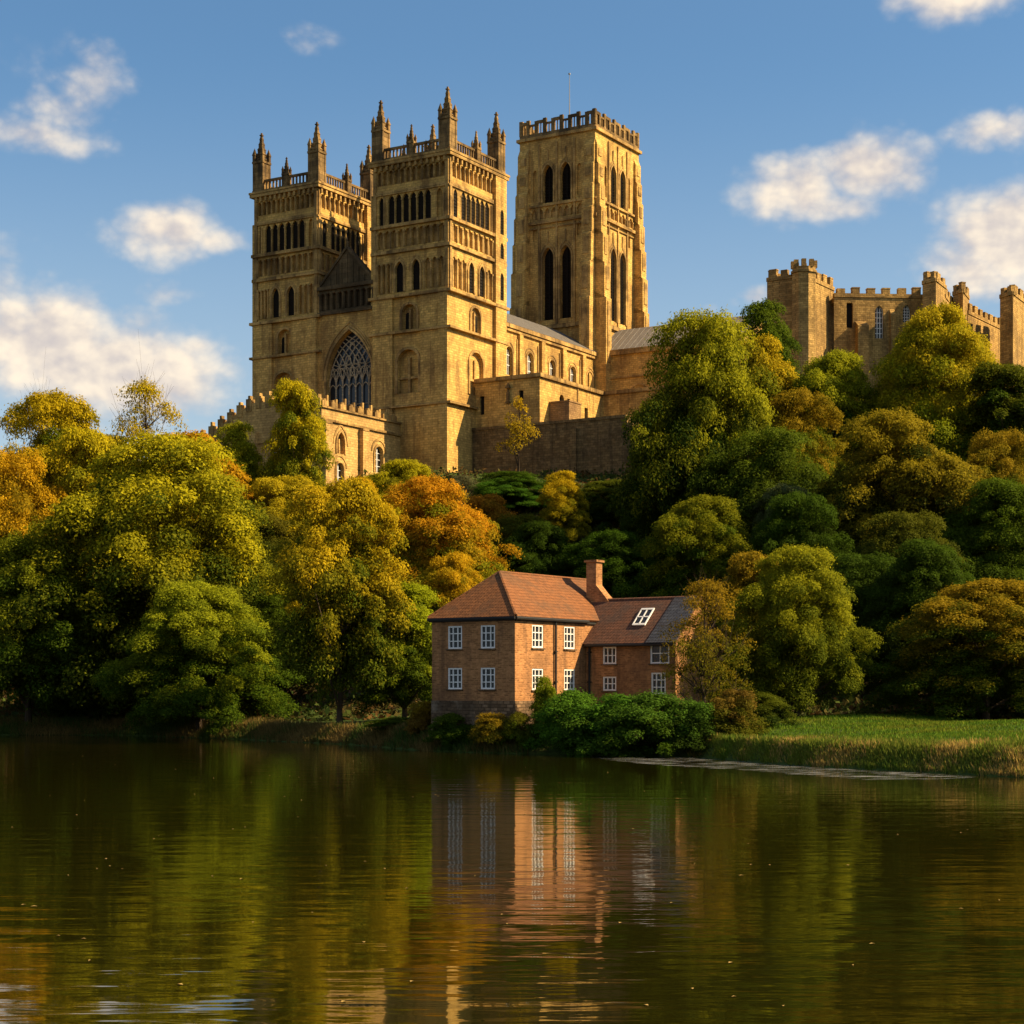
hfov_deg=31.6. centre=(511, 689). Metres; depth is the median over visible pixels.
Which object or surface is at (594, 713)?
bush
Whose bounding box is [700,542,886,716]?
tree
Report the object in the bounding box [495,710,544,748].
bush
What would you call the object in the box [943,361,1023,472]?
tree
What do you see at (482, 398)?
window
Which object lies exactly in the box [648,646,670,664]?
window
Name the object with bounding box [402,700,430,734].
bush
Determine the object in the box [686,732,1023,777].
bank grass
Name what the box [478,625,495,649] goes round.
window
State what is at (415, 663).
tree
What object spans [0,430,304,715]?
tree
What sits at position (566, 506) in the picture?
tree
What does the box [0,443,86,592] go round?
tree
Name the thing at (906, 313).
window
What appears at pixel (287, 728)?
reeds
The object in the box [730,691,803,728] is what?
bush
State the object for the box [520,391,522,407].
window
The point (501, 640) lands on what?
brick house
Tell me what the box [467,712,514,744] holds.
bush
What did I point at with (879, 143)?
sky
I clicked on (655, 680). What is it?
window
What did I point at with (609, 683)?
window
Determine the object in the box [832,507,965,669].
tree
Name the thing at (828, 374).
tree
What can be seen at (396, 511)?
tree
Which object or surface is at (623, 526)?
tree
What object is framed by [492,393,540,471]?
tree
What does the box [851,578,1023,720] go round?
tree
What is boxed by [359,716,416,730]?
bush
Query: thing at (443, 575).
tree
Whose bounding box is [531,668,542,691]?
window
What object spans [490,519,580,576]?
tree
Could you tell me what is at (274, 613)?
tree
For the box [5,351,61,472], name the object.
tree
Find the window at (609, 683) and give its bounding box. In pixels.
[601,677,616,691]
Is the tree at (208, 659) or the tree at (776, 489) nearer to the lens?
the tree at (208, 659)
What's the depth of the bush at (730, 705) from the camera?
108.14 m
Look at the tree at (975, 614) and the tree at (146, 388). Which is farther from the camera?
the tree at (146, 388)
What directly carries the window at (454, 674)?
in the brick house
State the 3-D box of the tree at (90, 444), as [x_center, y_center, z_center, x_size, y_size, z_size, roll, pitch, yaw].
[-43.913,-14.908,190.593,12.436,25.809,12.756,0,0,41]
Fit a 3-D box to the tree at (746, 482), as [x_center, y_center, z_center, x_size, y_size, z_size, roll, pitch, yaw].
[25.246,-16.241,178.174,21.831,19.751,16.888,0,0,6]
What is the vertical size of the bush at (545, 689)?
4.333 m
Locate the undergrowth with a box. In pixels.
[0,400,1023,720]
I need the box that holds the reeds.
[0,713,528,753]
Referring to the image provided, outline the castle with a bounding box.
[766,258,1023,401]
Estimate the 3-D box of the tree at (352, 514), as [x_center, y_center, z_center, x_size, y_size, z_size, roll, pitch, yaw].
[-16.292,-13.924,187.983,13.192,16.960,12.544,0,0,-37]
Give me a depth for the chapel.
244.70 m
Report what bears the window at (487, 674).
in the brick house
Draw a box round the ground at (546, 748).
[0,426,1023,777]
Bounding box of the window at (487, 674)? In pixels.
[478,668,495,690]
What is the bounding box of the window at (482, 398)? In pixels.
[481,397,483,414]
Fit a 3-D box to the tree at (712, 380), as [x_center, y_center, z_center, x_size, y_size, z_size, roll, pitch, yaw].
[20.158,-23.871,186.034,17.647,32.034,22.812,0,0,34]
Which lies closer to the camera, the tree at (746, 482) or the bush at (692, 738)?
the bush at (692, 738)
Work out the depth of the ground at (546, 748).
120.84 m
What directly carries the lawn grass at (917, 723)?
on the ground at (546, 748)
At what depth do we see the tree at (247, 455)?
214.67 m
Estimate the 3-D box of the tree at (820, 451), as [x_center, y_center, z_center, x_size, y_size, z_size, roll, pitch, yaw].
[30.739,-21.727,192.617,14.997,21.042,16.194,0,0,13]
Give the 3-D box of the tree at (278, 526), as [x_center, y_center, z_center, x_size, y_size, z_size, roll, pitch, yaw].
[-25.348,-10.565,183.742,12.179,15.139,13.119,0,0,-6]
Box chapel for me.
[201,388,401,485]
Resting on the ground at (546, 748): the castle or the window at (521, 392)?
the castle
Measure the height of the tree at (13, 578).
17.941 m
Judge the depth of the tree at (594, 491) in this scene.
219.18 m
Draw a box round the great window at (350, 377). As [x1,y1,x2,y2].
[329,332,370,409]
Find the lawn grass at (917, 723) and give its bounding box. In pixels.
[679,713,1023,768]
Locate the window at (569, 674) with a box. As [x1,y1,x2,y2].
[563,669,576,691]
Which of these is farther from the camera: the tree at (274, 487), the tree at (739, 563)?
the tree at (274, 487)
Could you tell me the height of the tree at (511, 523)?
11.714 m
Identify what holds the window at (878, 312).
in the castle
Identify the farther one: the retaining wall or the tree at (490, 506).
the retaining wall
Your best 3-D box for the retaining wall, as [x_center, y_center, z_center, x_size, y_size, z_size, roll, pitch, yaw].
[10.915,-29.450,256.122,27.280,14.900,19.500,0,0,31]
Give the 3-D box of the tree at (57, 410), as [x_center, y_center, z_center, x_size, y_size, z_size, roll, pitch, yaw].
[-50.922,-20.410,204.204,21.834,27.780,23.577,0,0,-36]
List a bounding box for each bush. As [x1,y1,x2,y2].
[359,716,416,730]
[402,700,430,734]
[422,713,475,747]
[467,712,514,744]
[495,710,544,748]
[521,687,612,754]
[528,675,557,728]
[538,692,666,756]
[591,689,705,757]
[638,700,731,755]
[695,688,769,735]
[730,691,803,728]
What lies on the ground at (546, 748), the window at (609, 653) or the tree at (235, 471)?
the tree at (235, 471)
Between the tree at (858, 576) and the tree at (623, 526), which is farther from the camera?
the tree at (623, 526)
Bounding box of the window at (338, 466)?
[337,464,340,481]
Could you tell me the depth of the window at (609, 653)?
121.90 m
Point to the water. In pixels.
(230, 881)
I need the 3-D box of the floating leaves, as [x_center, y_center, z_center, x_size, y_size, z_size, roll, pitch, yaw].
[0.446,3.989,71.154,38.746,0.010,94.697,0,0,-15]
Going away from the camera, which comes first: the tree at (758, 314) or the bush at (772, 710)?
the bush at (772, 710)
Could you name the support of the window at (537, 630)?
in the brick house
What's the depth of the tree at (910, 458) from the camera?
164.56 m
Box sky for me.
[0,0,1023,452]
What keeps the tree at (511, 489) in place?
on the ground at (546, 748)
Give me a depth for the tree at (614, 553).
175.75 m
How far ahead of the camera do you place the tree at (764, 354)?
209.90 m
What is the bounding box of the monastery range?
[473,372,738,427]
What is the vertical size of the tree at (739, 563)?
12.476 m
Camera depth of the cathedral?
262.50 m
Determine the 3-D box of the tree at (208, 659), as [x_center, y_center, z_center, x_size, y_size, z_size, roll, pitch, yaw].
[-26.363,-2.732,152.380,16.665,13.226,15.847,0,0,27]
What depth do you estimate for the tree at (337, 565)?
137.05 m
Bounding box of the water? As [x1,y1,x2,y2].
[0,735,1023,1023]
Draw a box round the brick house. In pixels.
[427,560,724,736]
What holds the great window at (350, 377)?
in the cathedral
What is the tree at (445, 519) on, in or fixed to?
on the ground at (546, 748)
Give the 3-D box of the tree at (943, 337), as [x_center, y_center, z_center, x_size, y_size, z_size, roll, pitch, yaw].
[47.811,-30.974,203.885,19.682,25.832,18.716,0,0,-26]
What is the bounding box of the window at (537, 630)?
[531,625,544,649]
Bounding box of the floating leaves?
[22,759,967,1005]
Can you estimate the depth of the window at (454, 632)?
118.87 m
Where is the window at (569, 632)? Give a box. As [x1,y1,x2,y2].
[563,626,576,650]
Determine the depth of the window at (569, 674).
121.42 m
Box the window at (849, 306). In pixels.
[847,303,851,327]
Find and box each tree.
[0,386,127,514]
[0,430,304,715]
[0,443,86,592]
[0,528,110,724]
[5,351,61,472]
[34,580,155,721]
[35,424,125,581]
[88,579,306,734]
[105,333,187,507]
[106,433,138,463]
[140,428,258,585]
[214,419,265,506]
[220,592,318,701]
[223,513,321,611]
[238,474,316,579]
[255,376,336,536]
[261,474,425,722]
[293,475,404,627]
[350,581,440,718]
[361,459,448,546]
[367,473,524,607]
[374,493,414,533]
[412,550,483,670]
[449,466,477,506]
[465,470,552,512]
[465,492,519,574]
[485,511,556,568]
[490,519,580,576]
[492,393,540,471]
[536,469,592,542]
[551,528,664,597]
[579,479,626,524]
[591,466,652,547]
[608,305,781,575]
[612,493,753,619]
[613,415,753,588]
[654,548,759,705]
[666,423,853,559]
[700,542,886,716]
[706,549,799,698]
[728,297,803,428]
[729,489,855,645]
[732,331,799,424]
[745,481,834,549]
[751,385,852,492]
[768,549,910,675]
[789,347,885,485]
[809,406,1011,577]
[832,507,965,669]
[847,300,1001,505]
[851,537,1004,692]
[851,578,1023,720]
[914,461,996,549]
[936,476,1023,621]
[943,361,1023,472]
[963,426,1023,550]
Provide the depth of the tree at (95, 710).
161.98 m
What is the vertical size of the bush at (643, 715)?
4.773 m
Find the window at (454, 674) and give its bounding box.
[446,668,462,690]
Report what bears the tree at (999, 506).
on the ground at (546, 748)
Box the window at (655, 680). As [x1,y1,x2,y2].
[651,673,665,694]
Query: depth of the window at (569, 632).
121.42 m
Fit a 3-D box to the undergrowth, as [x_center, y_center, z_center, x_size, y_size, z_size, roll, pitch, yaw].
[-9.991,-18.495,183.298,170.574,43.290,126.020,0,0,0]
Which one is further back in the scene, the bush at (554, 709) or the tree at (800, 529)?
the tree at (800, 529)
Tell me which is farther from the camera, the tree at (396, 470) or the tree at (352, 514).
the tree at (396, 470)
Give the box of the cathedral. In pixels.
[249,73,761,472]
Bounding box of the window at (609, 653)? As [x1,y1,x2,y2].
[601,647,616,665]
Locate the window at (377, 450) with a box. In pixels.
[376,448,379,471]
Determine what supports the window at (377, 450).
in the chapel
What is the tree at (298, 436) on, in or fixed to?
on the ground at (546, 748)
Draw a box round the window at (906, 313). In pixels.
[903,306,909,322]
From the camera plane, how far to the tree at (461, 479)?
225.41 m
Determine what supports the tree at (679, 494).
on the ground at (546, 748)
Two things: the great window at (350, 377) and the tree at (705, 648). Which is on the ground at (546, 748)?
the tree at (705, 648)
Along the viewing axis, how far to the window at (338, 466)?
242.60 m
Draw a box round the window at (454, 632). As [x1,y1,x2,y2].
[446,626,462,649]
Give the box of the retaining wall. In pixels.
[472,415,649,475]
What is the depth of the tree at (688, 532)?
165.39 m
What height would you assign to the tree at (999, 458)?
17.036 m
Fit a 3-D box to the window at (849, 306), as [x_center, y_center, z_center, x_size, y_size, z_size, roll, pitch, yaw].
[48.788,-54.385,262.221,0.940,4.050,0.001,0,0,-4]
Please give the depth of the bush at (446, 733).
117.40 m
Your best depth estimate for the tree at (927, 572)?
138.46 m
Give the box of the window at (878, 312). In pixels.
[875,306,882,337]
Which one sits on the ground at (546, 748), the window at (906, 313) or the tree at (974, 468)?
the tree at (974, 468)
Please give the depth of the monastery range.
254.06 m
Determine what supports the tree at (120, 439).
on the ground at (546, 748)
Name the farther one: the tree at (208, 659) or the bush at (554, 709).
the tree at (208, 659)

